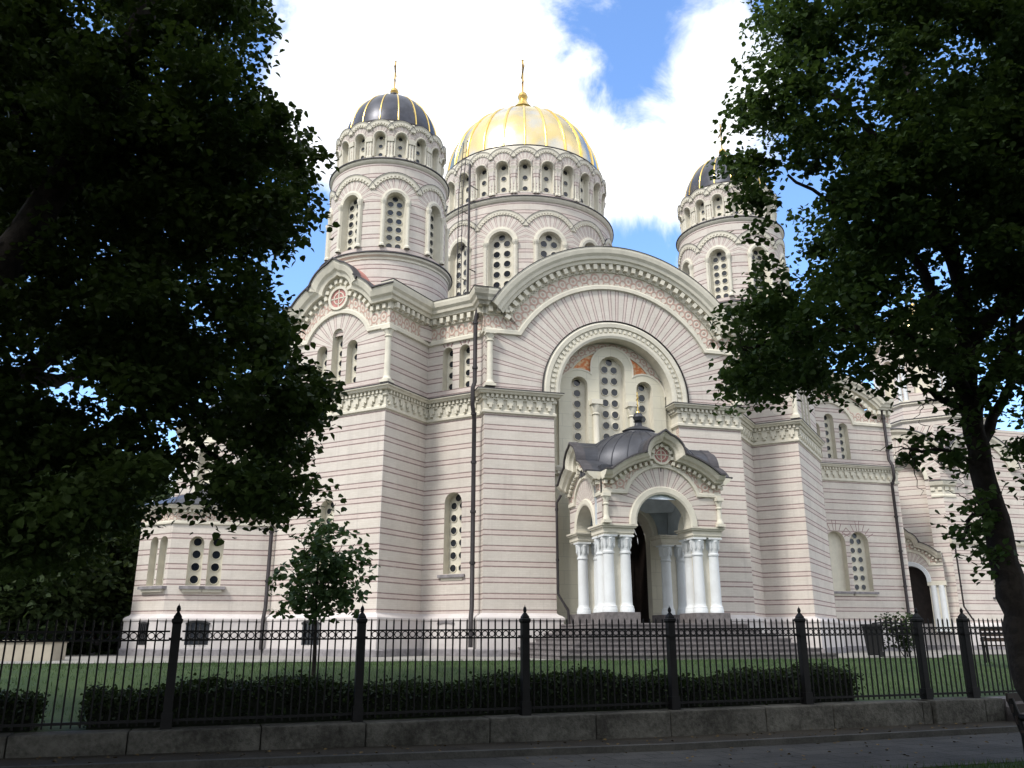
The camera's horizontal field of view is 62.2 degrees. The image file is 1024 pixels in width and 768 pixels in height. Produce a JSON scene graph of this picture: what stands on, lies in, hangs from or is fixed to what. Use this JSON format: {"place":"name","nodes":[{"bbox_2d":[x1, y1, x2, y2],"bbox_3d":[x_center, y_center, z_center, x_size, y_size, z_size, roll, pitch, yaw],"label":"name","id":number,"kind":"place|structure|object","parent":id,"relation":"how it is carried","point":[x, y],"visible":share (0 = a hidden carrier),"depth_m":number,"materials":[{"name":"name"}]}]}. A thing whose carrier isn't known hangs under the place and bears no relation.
{"place":"outdoors","nodes":[
{"label":"outdoors","id":0,"kind":"place"},
{"bbox_2d":[0,650,1005,663],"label":"forecourt","id":1,"kind":"structure","parent":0,"point":[112,658],"depth_m":27.38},
{"bbox_2d":[77,629,108,654],"bbox_3d":[-16.983,10.378,34.364,1.375,1.148,1.255,0,-17,0],"label":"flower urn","id":2,"kind":"object","parent":1,"relation":"on","point":[96,644],"visible":0.27,"depth_m":34.25,"materials":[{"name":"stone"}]},
{"bbox_2d":[118,59,1023,660],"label":"church","id":3,"kind":"structure","parent":1,"relation":"on","point":[514,351],"depth_m":35.07,"materials":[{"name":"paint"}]},
{"bbox_2d":[138,622,146,644],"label":"cellar window","id":4,"kind":"structure","parent":3,"relation":"in","point":[143,626],"depth_m":31.89,"materials":[{"name":"black glass"}]},
{"bbox_2d":[137,540,158,591],"bbox_3d":[-13.940,7.004,32.969,0.840,2.110,0.500,-9,-19,28],"label":"window","id":5,"kind":"structure","parent":3,"relation":"in","point":[143,588],"depth_m":32.70,"materials":[{"name":"stone"}]},
{"bbox_2d":[147,540,167,591],"bbox_3d":[-13.470,6.927,32.713,0.840,2.110,0.500,-9,-19,28],"label":"window","id":6,"kind":"structure","parent":3,"relation":"in","point":[153,588],"depth_m":32.33,"materials":[{"name":"stone"}]},
{"bbox_2d":[179,537,204,591],"bbox_3d":[-12.238,6.945,32.772,0.940,2.110,0.500,5,-17,-15],"label":"window","id":7,"kind":"structure","parent":3,"relation":"in","point":[196,551],"depth_m":32.98,"materials":[{"name":"stone"}]},
{"bbox_2d":[184,620,209,644],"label":"cellar window","id":8,"kind":"structure","parent":3,"relation":"in","point":[200,624],"depth_m":31.90,"materials":[{"name":"black glass"}]},
{"bbox_2d":[193,443,212,491],"bbox_3d":[-13.747,4.001,38.080,1.200,2.701,0.500,-9,-19,28],"label":"window","id":9,"kind":"structure","parent":3,"relation":"in","point":[196,471],"depth_m":38.28,"materials":[{"name":"stone"}]},
{"bbox_2d":[199,538,224,591],"bbox_3d":[-11.534,7.001,32.959,0.940,2.110,0.500,5,-17,-15],"label":"window","id":10,"kind":"structure","parent":3,"relation":"in","point":[213,580],"depth_m":33.13,"materials":[{"name":"stone"}]},
{"bbox_2d":[301,620,319,644],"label":"cellar window","id":11,"kind":"structure","parent":3,"relation":"in","point":[307,627],"depth_m":31.32,"materials":[{"name":"black glass"}]},
{"bbox_2d":[321,349,326,377],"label":"window","id":12,"kind":"structure","parent":3,"relation":"in","point":[324,361],"depth_m":35.19,"materials":[{"name":"stone"}]},
{"bbox_2d":[324,501,333,567],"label":"window","id":13,"kind":"structure","parent":3,"relation":"in","point":[328,511],"depth_m":32.99,"materials":[{"name":"stone"}]},
{"bbox_2d":[336,335,342,383],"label":"window","id":14,"kind":"structure","parent":3,"relation":"in","point":[340,339],"depth_m":34.81,"materials":[{"name":"stone"}]},
{"bbox_2d":[347,199,357,249],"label":"tower window","id":15,"kind":"structure","parent":3,"relation":"in","point":[353,209],"depth_m":36.81,"materials":[{"name":"stone"}]},
{"bbox_2d":[351,343,357,382],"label":"window","id":16,"kind":"structure","parent":3,"relation":"in","point":[354,351],"depth_m":34.33,"materials":[{"name":"stone"}]},
{"bbox_2d":[359,139,364,158],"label":"tower window","id":17,"kind":"structure","parent":3,"relation":"in","point":[362,144],"depth_m":37.91,"materials":[{"name":"stone"}]},
{"bbox_2d":[376,136,385,155],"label":"tower window","id":18,"kind":"structure","parent":3,"relation":"in","point":[380,142],"depth_m":37.67,"materials":[{"name":"stone"}]},
{"bbox_2d":[384,196,403,248],"bbox_3d":[-5.060,-6.915,36.530,0.860,2.600,0.035,5,-17,-15],"label":"tower window","id":19,"kind":"structure","parent":3,"relation":"in","point":[394,205],"depth_m":36.54,"materials":[{"name":"stone"}]},
{"bbox_2d":[395,137,404,157],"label":"tower window","id":20,"kind":"structure","parent":3,"relation":"in","point":[400,142],"depth_m":37.78,"materials":[{"name":"stone"}]},
{"bbox_2d":[415,143,421,163],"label":"tower window","id":21,"kind":"structure","parent":3,"relation":"in","point":[418,147],"depth_m":38.23,"materials":[{"name":"stone"}]},
{"bbox_2d":[429,212,433,258],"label":"tower window","id":22,"kind":"structure","parent":3,"relation":"in","point":[431,217],"depth_m":37.78,"materials":[{"name":"stone"}]},
{"bbox_2d":[439,621,451,644],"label":"cellar window","id":23,"kind":"structure","parent":3,"relation":"in","point":[441,624],"depth_m":31.62,"materials":[{"name":"white glass"}]},
{"bbox_2d":[443,343,452,389],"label":"window","id":24,"kind":"structure","parent":3,"relation":"in","point":[450,355],"depth_m":35.27,"materials":[{"name":"stone"}]},
{"bbox_2d":[437,494,464,580],"bbox_3d":[-2.225,5.597,33.006,1.606,3.986,0.500,-9,-19,28],"label":"window","id":25,"kind":"structure","parent":3,"relation":"in","point":[456,502],"depth_m":33.13,"materials":[{"name":"stone"}]},
{"bbox_2d":[454,244,465,295],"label":"drum window","id":26,"kind":"structure","parent":3,"relation":"in","point":[462,276],"depth_m":46.86,"materials":[{"name":"stone"}]},
{"bbox_2d":[459,339,469,387],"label":"window","id":27,"kind":"structure","parent":3,"relation":"in","point":[467,351],"depth_m":34.87,"materials":[{"name":"stone"}]},
{"bbox_2d":[464,177,468,203],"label":"drum window","id":28,"kind":"structure","parent":3,"relation":"in","point":[466,183],"depth_m":48.56,"materials":[{"name":"stone"}]},
{"bbox_2d":[479,170,486,197],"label":"drum window","id":29,"kind":"structure","parent":3,"relation":"in","point":[483,175],"depth_m":47.78,"materials":[{"name":"stone"}]},
{"bbox_2d":[490,234,512,286],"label":"drum window","id":30,"kind":"structure","parent":3,"relation":"in","point":[501,271],"depth_m":45.58,"materials":[{"name":"stone"}]},
{"bbox_2d":[498,166,508,192],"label":"drum window","id":31,"kind":"structure","parent":3,"relation":"in","point":[503,170],"depth_m":47.33,"materials":[{"name":"stone"}]},
{"bbox_2d":[519,164,530,190],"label":"drum window","id":32,"kind":"structure","parent":3,"relation":"in","point":[524,170],"depth_m":47.18,"materials":[{"name":"stone"}]},
{"bbox_2d":[542,166,551,192],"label":"drum window","id":33,"kind":"structure","parent":3,"relation":"in","point":[546,171],"depth_m":47.35,"materials":[{"name":"stone"}]},
{"bbox_2d":[539,235,559,258],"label":"drum window","id":34,"kind":"structure","parent":3,"relation":"in","point":[548,244],"depth_m":45.85,"materials":[{"name":"stone"}]},
{"bbox_2d":[563,170,569,197],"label":"drum window","id":35,"kind":"structure","parent":3,"relation":"in","point":[566,177],"depth_m":47.84,"materials":[{"name":"stone"}]},
{"bbox_2d":[571,379,585,442],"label":"window","id":36,"kind":"structure","parent":3,"relation":"in","point":[577,386],"depth_m":35.04,"materials":[{"name":"stone"}]},
{"bbox_2d":[581,177,584,203],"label":"drum window","id":37,"kind":"structure","parent":3,"relation":"in","point":[582,182],"depth_m":48.59,"materials":[{"name":"stone"}]},
{"bbox_2d":[599,359,623,439],"bbox_3d":[4.105,1.152,35.420,1.170,4.650,0.035,5,-17,-15],"label":"window","id":38,"kind":"structure","parent":3,"relation":"in","point":[610,374],"depth_m":35.61,"materials":[{"name":"stone"}]},
{"bbox_2d":[630,531,641,622],"bbox_3d":[3.835,7.384,34.444,2.900,4.650,0.080,5,-17,-15],"label":"door","id":39,"kind":"structure","parent":3,"relation":"in","point":[634,556],"depth_m":34.69,"materials":[{"name":"brown wood"}]},
{"bbox_2d":[636,384,650,428],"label":"window","id":40,"kind":"structure","parent":3,"relation":"in","point":[642,391],"depth_m":35.96,"materials":[{"name":"stone"}]},
{"bbox_2d":[699,202,704,221],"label":"tower window","id":41,"kind":"structure","parent":3,"relation":"in","point":[702,213],"depth_m":43.50,"materials":[{"name":"stone"}]},
{"bbox_2d":[714,198,722,216],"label":"tower window","id":42,"kind":"structure","parent":3,"relation":"in","point":[718,206],"depth_m":42.96,"materials":[{"name":"stone"}]},
{"bbox_2d":[712,252,728,298],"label":"tower window","id":43,"kind":"structure","parent":3,"relation":"in","point":[719,260],"depth_m":41.83,"materials":[{"name":"stone"}]},
{"bbox_2d":[732,197,740,213],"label":"tower window","id":44,"kind":"structure","parent":3,"relation":"in","point":[733,207],"depth_m":42.68,"materials":[{"name":"stone"}]},
{"bbox_2d":[752,250,762,294],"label":"tower window","id":45,"kind":"structure","parent":3,"relation":"in","point":[756,254],"depth_m":41.85,"materials":[{"name":"stone"}]},
{"bbox_2d":[824,415,833,458],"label":"window","id":46,"kind":"structure","parent":3,"relation":"in","point":[826,420],"depth_m":48.44,"materials":[{"name":"stone"}]},
{"bbox_2d":[827,520,855,595],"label":"blind window","id":47,"kind":"structure","parent":3,"relation":"in","point":[835,547],"depth_m":46.33,"materials":[{"name":"stone"}]},
{"bbox_2d":[839,426,846,458],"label":"window","id":48,"kind":"structure","parent":3,"relation":"in","point":[841,431],"depth_m":48.58,"materials":[{"name":"stone"}]},
{"bbox_2d":[843,521,878,595],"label":"window","id":49,"kind":"structure","parent":3,"relation":"in","point":[857,547],"depth_m":46.69,"materials":[{"name":"stone"}]},
{"bbox_2d":[861,622,904,656],"bbox_3d":[12.974,8.894,29.555,1.462,1.177,0.840,-7,-18,21],"label":"wheeled bin","id":50,"kind":"object","parent":1,"relation":"on","point":[875,642],"visible":0.48,"depth_m":29.37,"materials":[{"name":"black plastic"}]},
{"bbox_2d":[0,654,1015,732],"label":"lawn","id":51,"kind":"structure","parent":0,"point":[78,697],"depth_m":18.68,"materials":[{"name":"green plant"}]},
{"bbox_2d":[0,682,50,733],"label":"clipped hedge","id":52,"kind":"object","parent":51,"relation":"on","point":[21,700],"visible":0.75,"depth_m":11.53,"materials":[{"name":"green plant"}]},
{"bbox_2d":[0,640,66,660],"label":"garden wall","id":53,"kind":"structure","parent":51,"relation":"on","point":[29,651],"depth_m":24.44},
{"bbox_2d":[0,532,122,654],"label":"park tree","id":54,"kind":"object","parent":51,"relation":"on","point":[52,607],"visible":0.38,"depth_m":31.08,"materials":[{"name":"green plant"}]},
{"bbox_2d":[65,524,140,654],"bbox_3d":[-18.067,8.824,35.875,5.675,7.319,6.064,0,-17,0],"label":"park tree","id":55,"kind":"object","parent":51,"relation":"on","point":[115,604],"visible":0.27,"depth_m":35.09,"materials":[{"name":"green plant"}]},
{"bbox_2d":[82,475,164,576],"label":"park tree","id":56,"kind":"object","parent":51,"relation":"on","point":[154,500],"visible":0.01,"depth_m":42.56,"materials":[{"name":"green plant"}]},
{"bbox_2d":[128,476,173,587],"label":"park tree","id":57,"kind":"object","parent":51,"relation":"on","point":[169,494],"visible":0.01,"depth_m":46.90,"materials":[{"name":"green plant"}]},
{"bbox_2d":[130,454,174,567],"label":"park tree","id":58,"kind":"object","parent":51,"relation":"on","point":[163,498],"depth_m":64.17,"materials":[{"name":"green plant"}]},
{"bbox_2d":[267,514,380,677],"bbox_3d":[-3.776,4.256,16.683,2.423,3.572,2.134,0,-17,0],"label":"sapling","id":59,"kind":"object","parent":51,"relation":"on","point":[337,565],"visible":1,"depth_m":16.52,"materials":[{"name":"green plant"}]},
{"bbox_2d":[77,659,865,729],"bbox_3d":[0.133,5.044,14.006,13.155,0.883,1.571,5,-18,-17],"label":"clipped hedge","id":60,"kind":"object","parent":51,"relation":"on","point":[289,680],"visible":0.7,"depth_m":13.22,"materials":[{"name":"green plant"}]},
{"bbox_2d":[874,608,924,656],"bbox_3d":[13.780,8.867,30.230,1.584,1.747,2.029,-10,-19,29],"label":"shrub","id":61,"kind":"object","parent":51,"relation":"on","point":[904,631],"visible":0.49,"depth_m":30.14,"materials":[{"name":"green plant"}]},
{"bbox_2d":[979,628,1004,662],"bbox_3d":[13.636,7.045,23.013,1.700,0.993,0.722,-11,-20,33],"label":"park bench","id":62,"kind":"object","parent":51,"relation":"on","point":[988,640],"visible":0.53,"depth_m":23.46,"materials":[{"name":"brown wood"}]},
{"bbox_2d":[0,721,1016,765],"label":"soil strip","id":63,"kind":"object","parent":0,"point":[260,753],"visible":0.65,"depth_m":12.28,"materials":[{"name":"brown soil"}]},
{"bbox_2d":[0,0,1023,607],"label":"sky","id":64,"kind":"structure","parent":0,"point":[644,82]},
{"bbox_2d":[219,732,1023,767],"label":"pavement","id":65,"kind":"structure","parent":0,"point":[942,750],"depth_m":11.44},
{"bbox_2d":[0,0,347,604],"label":"broadleaf tree","id":66,"kind":"object","parent":65,"relation":"on","point":[78,183],"visible":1,"depth_m":10.63,"materials":[{"name":"green plant"}]},
{"bbox_2d":[29,723,1009,767],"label":"fallen leaves","id":67,"kind":"object","parent":65,"relation":"on","point":[605,739],"visible":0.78,"depth_m":11.86,"materials":[{"name":"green plant"}]},
{"bbox_2d":[863,757,1023,767],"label":"grass verge","id":68,"kind":"object","parent":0,"point":[1002,764],"depth_m":10.39,"materials":[{"name":"green plant"}]},
{"bbox_2d":[700,0,1023,701],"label":"broadleaf tree","id":69,"kind":"object","parent":68,"relation":"on","point":[963,132],"visible":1,"depth_m":11.37,"materials":[{"name":"green plant"}]},
{"bbox_2d":[1005,692,1023,750],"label":"street bench","id":70,"kind":"object","parent":68,"relation":"on","point":[1014,707],"visible":1,"depth_m":10.50,"materials":[{"name":"metal"}]},
{"bbox_3d":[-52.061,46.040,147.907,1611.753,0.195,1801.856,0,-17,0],"label":"ground","id":71,"kind":"structure","parent":0,"visible":0},
{"bbox_2d":[0,697,1005,758],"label":"retaining wall","id":72,"kind":"structure","parent":71,"relation":"on","point":[623,724],"depth_m":12.92,"materials":[{"name":"stone"}]},
{"bbox_2d":[0,603,1016,730],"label":"iron fence","id":73,"kind":"object","parent":72,"relation":"on","point":[807,694],"visible":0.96,"depth_m":13.54,"materials":[{"name":"black metal"}]},
{"bbox_2d":[0,726,1018,767],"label":"kerb","id":74,"kind":"structure","parent":71,"relation":"on","point":[291,760],"depth_m":11.56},
{"bbox_2d":[888,759,1023,767],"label":"kerb","id":75,"kind":"structure","parent":71,"relation":"on","point":[966,764],"depth_m":10.44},
{"bbox_2d":[991,696,1023,720],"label":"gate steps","id":76,"kind":"structure","parent":71,"relation":"on","point":[1009,715],"depth_m":15.81,"materials":[{"name":"stone"}]}
]}

